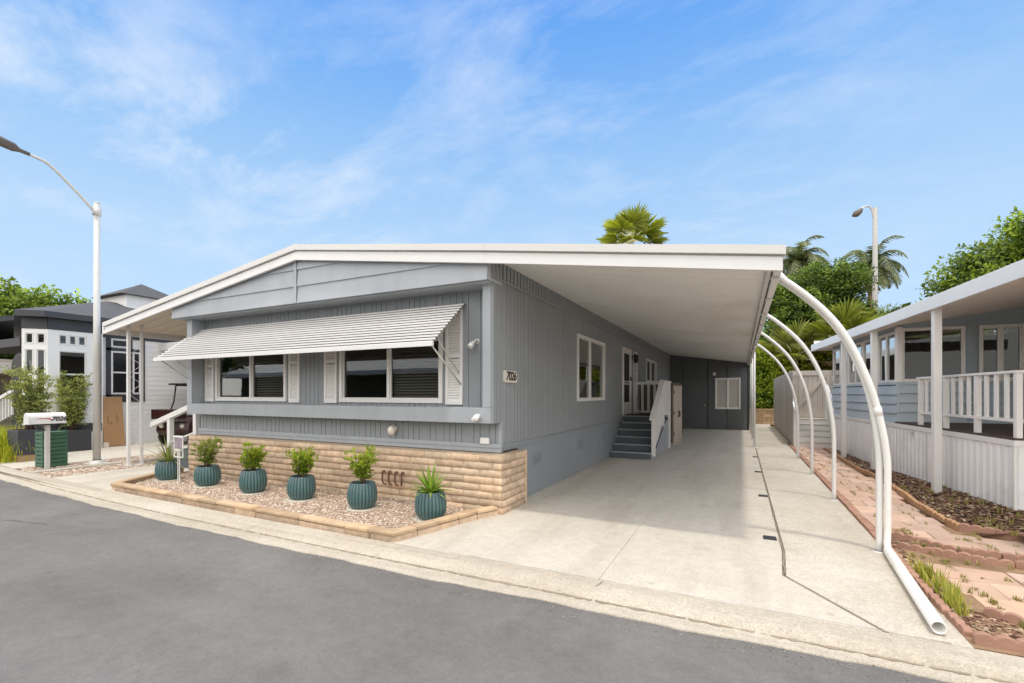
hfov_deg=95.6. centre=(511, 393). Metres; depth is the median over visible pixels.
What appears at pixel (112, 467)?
gravel
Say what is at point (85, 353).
window
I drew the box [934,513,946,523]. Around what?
edging stone
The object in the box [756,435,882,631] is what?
slab joint dirt
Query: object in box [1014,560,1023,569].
edging stone
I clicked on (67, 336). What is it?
window
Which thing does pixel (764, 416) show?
block wall
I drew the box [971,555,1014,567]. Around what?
edging stone
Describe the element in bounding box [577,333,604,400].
window
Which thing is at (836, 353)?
porch window
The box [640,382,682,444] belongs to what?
storage cabinet
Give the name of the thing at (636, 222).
fan palm
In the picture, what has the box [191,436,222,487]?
potted plant
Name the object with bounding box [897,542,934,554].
edging stone
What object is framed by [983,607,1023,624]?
edging stone
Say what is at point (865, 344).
porch window
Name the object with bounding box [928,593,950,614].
edging stone
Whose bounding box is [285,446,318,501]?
potted plant
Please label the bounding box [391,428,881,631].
driveway
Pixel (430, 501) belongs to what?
potted plant
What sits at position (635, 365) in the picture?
narrow window
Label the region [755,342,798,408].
garden bush
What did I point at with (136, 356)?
window
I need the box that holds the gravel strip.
[17,454,161,477]
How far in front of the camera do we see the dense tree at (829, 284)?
29.17 m
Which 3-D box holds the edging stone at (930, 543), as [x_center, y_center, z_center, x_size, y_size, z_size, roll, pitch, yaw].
[4.388,1.588,4.776,0.050,0.116,0.294,3,-1,-26]
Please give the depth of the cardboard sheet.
14.02 m
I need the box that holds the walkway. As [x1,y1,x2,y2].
[756,424,973,648]
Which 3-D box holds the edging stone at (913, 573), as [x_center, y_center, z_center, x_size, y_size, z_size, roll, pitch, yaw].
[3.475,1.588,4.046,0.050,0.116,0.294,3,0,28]
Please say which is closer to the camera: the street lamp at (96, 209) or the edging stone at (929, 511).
the edging stone at (929, 511)
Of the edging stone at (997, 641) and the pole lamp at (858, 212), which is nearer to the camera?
the edging stone at (997, 641)
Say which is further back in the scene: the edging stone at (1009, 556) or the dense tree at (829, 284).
the dense tree at (829, 284)
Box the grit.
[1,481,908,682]
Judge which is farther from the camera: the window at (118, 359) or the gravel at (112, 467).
the window at (118, 359)
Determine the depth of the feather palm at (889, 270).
43.51 m
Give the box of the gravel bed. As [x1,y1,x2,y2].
[135,473,468,528]
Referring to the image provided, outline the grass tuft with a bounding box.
[904,552,983,616]
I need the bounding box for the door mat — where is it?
[628,414,649,415]
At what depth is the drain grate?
5.12 m
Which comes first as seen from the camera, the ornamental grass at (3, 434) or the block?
the ornamental grass at (3, 434)
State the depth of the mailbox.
9.71 m
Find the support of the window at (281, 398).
in the mobile home at (465, 368)
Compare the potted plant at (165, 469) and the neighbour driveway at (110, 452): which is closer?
the potted plant at (165, 469)
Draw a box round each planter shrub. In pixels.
[0,361,62,455]
[48,370,92,451]
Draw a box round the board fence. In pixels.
[774,370,794,444]
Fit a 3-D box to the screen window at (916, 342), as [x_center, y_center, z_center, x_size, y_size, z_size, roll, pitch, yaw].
[8.046,-0.766,9.204,0.540,1.068,0.065,0,0,21]
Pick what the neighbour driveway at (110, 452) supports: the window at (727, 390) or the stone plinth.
the stone plinth
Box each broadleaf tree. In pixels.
[0,274,90,360]
[915,206,1023,301]
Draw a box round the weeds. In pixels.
[801,450,1023,627]
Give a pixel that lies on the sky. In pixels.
(210, 138)
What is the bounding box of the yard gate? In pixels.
[789,370,831,417]
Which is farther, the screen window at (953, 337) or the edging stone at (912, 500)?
the screen window at (953, 337)
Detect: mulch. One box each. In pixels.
[828,448,1023,531]
[891,537,1013,561]
[891,539,1023,638]
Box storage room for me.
[670,355,749,429]
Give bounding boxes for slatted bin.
[35,429,67,467]
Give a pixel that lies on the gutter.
(972, 661)
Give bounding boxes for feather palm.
[782,235,830,277]
[839,234,908,307]
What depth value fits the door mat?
13.17 m
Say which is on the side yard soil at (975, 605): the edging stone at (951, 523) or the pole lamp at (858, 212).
the edging stone at (951, 523)
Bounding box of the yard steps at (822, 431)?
[790,385,834,447]
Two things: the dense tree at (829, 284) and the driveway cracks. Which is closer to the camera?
the driveway cracks
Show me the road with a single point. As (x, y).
(94, 594)
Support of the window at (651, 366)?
in the mobile home at (465, 368)
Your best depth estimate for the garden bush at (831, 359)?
24.74 m
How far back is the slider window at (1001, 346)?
8.73 m
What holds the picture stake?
on the gravel bed
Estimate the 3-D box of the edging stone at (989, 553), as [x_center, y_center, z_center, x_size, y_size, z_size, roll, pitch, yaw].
[4.585,1.579,4.546,0.294,0.116,0.050,-1,1,28]
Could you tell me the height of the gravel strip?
0.050 m
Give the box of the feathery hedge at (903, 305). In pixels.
[868,302,910,315]
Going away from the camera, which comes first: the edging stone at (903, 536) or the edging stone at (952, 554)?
the edging stone at (952, 554)
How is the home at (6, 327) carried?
on the ground at (782, 437)
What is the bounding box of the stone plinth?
[12,454,34,461]
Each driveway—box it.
[0,439,187,469]
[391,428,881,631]
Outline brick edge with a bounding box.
[789,445,892,547]
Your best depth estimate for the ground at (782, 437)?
18.24 m
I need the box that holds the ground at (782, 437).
[514,425,830,448]
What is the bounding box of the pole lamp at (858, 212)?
[852,205,877,309]
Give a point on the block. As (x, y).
(105, 445)
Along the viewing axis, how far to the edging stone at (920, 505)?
6.34 m
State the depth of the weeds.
4.99 m
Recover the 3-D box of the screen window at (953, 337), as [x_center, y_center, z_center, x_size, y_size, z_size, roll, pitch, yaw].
[8.511,-0.766,9.024,0.460,1.068,0.065,0,0,21]
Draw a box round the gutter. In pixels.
[0,466,1023,682]
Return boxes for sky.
[0,0,1023,376]
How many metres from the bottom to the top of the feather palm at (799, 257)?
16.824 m
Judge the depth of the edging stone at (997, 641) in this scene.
2.90 m
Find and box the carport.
[484,243,947,634]
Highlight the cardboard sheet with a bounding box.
[103,397,124,445]
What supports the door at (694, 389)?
in the storage room
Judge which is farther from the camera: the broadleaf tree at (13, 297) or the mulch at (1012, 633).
the broadleaf tree at (13, 297)
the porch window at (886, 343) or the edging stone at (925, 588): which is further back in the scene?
the porch window at (886, 343)
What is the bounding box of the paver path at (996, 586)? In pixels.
[794,446,1023,617]
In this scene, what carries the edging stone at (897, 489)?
on the side yard soil at (975, 605)
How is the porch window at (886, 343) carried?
in the porch home at (945, 369)
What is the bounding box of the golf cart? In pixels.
[151,383,200,443]
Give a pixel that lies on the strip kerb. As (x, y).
(65, 468)
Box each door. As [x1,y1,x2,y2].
[624,351,630,413]
[683,377,706,428]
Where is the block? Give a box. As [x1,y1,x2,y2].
[102,442,108,447]
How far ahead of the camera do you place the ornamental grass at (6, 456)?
10.74 m
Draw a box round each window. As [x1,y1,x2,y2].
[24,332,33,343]
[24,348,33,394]
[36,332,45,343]
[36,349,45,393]
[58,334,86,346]
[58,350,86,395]
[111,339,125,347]
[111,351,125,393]
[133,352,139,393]
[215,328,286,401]
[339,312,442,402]
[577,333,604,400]
[633,351,637,394]
[646,358,656,381]
[715,378,739,408]
[833,348,847,385]
[848,342,861,384]
[862,339,869,373]
[878,332,894,382]
[902,327,930,381]
[942,326,965,381]
[979,323,1023,380]
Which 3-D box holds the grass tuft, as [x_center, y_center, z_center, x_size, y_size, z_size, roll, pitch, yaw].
[3.438,1.506,3.749,0.298,0.187,1.030,0,0,26]
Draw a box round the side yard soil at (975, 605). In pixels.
[790,447,1023,657]
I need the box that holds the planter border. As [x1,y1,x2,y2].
[110,468,497,541]
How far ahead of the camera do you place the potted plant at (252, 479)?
7.26 m
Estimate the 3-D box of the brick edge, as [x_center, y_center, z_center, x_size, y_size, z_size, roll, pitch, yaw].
[6.195,1.609,9.485,0.085,0.103,10.495,0,0,26]
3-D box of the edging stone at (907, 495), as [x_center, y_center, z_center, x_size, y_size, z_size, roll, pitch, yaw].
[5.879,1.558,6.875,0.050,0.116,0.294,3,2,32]
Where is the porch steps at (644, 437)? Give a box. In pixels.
[610,380,670,459]
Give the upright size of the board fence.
2.330 m
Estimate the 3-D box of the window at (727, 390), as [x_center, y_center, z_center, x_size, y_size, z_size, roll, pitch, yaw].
[9.530,0.000,20.507,1.020,1.380,0.085,0,0,26]
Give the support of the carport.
on the walkway
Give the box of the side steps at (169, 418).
[150,405,199,467]
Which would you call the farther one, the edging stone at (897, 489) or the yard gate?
the yard gate
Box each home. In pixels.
[0,284,200,447]
[0,316,31,429]
[102,243,669,514]
[811,259,1023,510]
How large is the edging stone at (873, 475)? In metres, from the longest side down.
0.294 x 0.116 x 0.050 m
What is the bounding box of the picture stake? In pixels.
[173,436,183,482]
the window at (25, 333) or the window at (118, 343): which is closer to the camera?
the window at (25, 333)
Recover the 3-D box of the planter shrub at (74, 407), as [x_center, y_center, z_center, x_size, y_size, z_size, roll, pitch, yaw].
[-12.348,0.468,12.984,1.090,2.244,1.021,0,0,26]
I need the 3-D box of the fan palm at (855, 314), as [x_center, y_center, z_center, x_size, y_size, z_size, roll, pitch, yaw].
[17.591,-1.681,24.375,5.597,6.786,5.716,0,0,26]
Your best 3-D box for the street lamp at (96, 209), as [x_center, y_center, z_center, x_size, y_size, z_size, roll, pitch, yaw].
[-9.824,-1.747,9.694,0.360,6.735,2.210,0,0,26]
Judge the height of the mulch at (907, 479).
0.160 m
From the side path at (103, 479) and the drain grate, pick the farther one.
the side path at (103, 479)
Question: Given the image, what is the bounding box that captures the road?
[0,480,947,682]
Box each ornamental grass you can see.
[0,424,34,453]
[0,441,34,463]
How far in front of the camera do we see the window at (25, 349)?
12.55 m
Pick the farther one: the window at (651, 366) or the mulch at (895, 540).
the window at (651, 366)
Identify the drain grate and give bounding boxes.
[763,535,776,540]
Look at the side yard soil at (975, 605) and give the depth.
4.23 m
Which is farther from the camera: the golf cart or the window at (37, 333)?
the golf cart
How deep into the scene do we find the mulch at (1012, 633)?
3.24 m
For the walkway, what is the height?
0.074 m
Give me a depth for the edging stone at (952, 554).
4.49 m
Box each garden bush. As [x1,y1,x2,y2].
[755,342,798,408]
[775,337,833,406]
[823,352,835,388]
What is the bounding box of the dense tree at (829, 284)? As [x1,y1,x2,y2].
[757,256,883,355]
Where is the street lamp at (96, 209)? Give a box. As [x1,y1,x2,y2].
[0,136,110,464]
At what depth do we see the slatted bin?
10.07 m
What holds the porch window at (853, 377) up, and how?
in the porch home at (945, 369)
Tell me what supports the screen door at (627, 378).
in the mobile home at (465, 368)
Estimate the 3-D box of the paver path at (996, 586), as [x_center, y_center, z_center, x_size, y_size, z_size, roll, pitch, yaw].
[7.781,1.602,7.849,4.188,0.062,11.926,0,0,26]
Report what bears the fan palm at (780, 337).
on the ground at (782, 437)
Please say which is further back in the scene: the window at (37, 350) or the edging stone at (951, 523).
the window at (37, 350)
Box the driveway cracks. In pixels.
[92,448,951,643]
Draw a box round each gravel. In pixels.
[17,452,176,471]
[34,459,161,477]
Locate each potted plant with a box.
[142,436,195,481]
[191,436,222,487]
[236,441,269,494]
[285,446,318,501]
[343,444,378,511]
[408,463,455,521]
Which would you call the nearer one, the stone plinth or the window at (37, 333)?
the stone plinth
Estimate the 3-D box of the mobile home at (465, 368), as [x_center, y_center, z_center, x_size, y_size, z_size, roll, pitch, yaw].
[-0.840,-0.385,15.815,9.975,4.071,17.880,0,0,26]
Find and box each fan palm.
[596,202,670,243]
[756,317,832,403]
[798,294,884,361]
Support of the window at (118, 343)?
in the bay home at (53, 341)
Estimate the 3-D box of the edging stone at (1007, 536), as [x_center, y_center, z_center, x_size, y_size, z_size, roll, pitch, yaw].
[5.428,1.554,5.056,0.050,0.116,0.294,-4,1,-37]
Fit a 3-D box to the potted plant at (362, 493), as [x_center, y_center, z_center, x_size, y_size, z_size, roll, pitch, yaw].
[-2.059,1.131,6.360,0.542,0.888,0.442,1,-1,-44]
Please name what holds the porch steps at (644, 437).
on the driveway at (701, 537)
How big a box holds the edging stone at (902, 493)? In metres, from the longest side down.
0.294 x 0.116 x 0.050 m
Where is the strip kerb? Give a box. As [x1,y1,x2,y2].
[28,455,176,473]
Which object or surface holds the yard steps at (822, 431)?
on the side yard soil at (975, 605)
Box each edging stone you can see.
[869,472,875,478]
[883,530,915,542]
[895,487,901,494]
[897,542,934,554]
[899,490,908,498]
[904,565,918,577]
[905,493,911,502]
[909,497,918,505]
[914,578,933,596]
[915,502,928,510]
[920,539,957,552]
[924,507,936,516]
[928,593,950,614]
[932,547,970,561]
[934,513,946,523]
[944,518,959,530]
[945,611,972,636]
[958,523,994,537]
[959,547,1001,558]
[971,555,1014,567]
[972,631,1023,652]
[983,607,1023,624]
[994,528,1023,541]
[1001,552,1023,560]
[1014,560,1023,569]
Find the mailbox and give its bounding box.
[23,412,66,469]
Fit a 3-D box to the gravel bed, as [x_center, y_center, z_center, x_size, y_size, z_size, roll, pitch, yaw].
[-3.755,1.610,7.078,6.900,0.080,1.470,0,0,26]
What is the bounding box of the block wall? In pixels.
[756,409,822,424]
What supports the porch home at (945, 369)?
on the ground at (782, 437)
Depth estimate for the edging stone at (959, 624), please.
3.15 m
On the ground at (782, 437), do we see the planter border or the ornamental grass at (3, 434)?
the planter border
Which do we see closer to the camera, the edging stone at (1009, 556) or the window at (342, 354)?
the edging stone at (1009, 556)
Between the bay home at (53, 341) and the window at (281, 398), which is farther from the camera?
the bay home at (53, 341)
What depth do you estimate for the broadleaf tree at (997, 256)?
18.62 m
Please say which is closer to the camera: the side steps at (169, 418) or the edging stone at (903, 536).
the edging stone at (903, 536)
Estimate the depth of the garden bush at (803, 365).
24.77 m
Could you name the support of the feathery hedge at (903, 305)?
on the ground at (782, 437)
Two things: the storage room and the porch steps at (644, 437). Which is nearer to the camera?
the porch steps at (644, 437)
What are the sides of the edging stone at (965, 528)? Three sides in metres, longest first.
0.294 x 0.116 x 0.050 m
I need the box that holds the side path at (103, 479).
[52,465,188,490]
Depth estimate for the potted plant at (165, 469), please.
8.32 m
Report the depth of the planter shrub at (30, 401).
10.98 m

